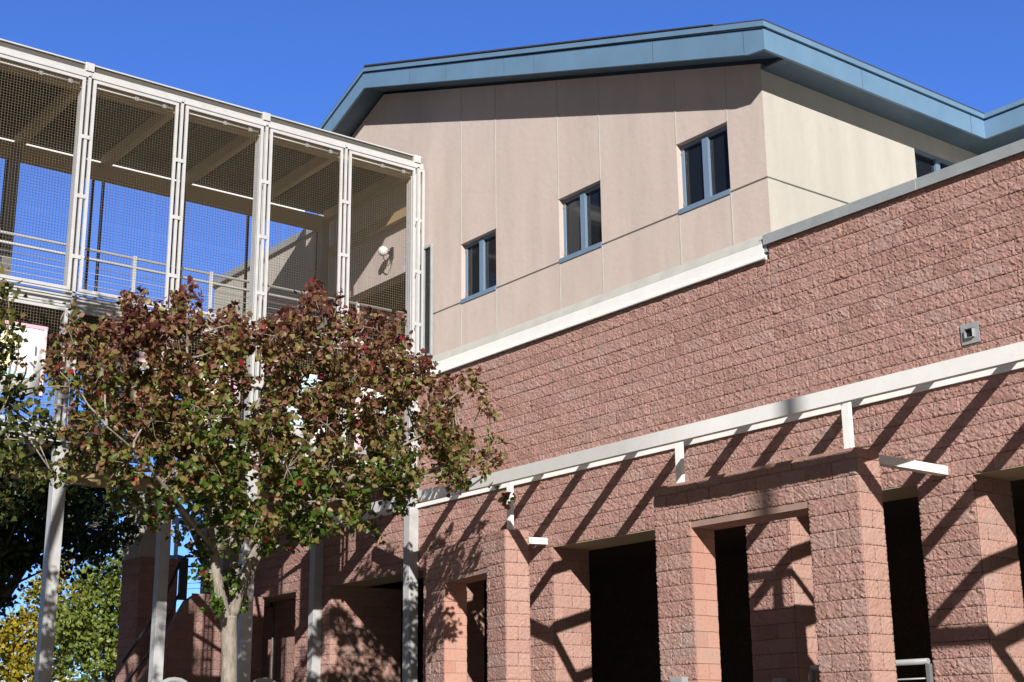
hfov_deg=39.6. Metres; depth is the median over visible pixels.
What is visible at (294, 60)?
sky
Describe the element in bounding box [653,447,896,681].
brick portal
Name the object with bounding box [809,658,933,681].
handrail
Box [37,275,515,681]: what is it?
pear tree
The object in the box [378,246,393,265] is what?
security camera
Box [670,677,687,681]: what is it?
electrical box
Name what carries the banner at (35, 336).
attached to the footbridge
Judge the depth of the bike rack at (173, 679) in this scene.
20.86 m
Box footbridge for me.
[0,38,432,681]
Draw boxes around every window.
[460,232,495,303]
[559,184,601,263]
[679,125,730,214]
[914,148,954,177]
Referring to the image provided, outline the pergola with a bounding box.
[332,341,1023,544]
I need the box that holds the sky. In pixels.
[0,0,1023,678]
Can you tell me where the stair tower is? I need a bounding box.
[115,491,178,681]
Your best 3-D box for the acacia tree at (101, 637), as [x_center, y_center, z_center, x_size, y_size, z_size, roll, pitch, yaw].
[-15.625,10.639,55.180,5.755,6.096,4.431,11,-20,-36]
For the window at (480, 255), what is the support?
in the school building
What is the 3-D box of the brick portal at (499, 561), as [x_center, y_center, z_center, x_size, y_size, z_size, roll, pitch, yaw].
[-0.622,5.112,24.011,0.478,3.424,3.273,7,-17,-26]
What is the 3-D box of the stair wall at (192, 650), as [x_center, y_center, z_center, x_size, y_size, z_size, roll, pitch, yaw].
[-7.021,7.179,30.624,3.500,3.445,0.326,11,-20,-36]
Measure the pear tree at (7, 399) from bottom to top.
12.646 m
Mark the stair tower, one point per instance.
(136, 595)
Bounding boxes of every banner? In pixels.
[0,320,47,396]
[95,342,148,420]
[187,361,239,440]
[287,374,328,451]
[354,388,398,458]
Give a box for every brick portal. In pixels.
[425,529,530,681]
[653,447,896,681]
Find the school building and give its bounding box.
[200,19,1023,681]
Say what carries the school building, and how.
on the ground
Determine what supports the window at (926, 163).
in the school building
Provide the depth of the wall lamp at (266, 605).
33.14 m
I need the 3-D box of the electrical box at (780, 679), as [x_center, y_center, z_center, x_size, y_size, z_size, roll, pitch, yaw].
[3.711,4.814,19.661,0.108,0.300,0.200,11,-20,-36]
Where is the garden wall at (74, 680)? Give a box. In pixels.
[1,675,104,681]
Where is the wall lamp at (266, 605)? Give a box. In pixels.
[264,602,274,678]
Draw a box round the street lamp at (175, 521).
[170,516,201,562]
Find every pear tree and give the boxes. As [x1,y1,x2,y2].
[0,264,82,528]
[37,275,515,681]
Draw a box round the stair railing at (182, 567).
[121,555,219,681]
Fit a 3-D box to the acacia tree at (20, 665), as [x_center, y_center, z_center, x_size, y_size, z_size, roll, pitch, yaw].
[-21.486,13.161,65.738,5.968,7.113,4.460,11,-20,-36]
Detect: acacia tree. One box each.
[0,549,98,681]
[52,543,122,681]
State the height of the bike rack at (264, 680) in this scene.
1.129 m
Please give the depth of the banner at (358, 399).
27.01 m
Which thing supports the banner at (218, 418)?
attached to the footbridge
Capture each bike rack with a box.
[161,677,186,681]
[253,678,275,681]
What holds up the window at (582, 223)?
in the school building
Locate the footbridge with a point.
(82, 124)
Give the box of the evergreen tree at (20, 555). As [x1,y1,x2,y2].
[0,417,156,627]
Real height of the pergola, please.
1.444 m
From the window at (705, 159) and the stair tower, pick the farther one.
the stair tower
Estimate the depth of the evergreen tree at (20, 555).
31.51 m
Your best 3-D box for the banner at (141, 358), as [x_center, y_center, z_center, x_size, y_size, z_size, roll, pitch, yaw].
[-6.608,0.777,24.171,0.900,1.419,0.040,11,-20,-36]
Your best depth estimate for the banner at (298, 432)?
26.20 m
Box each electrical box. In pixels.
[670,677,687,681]
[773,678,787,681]
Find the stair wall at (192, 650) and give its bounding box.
[136,593,263,681]

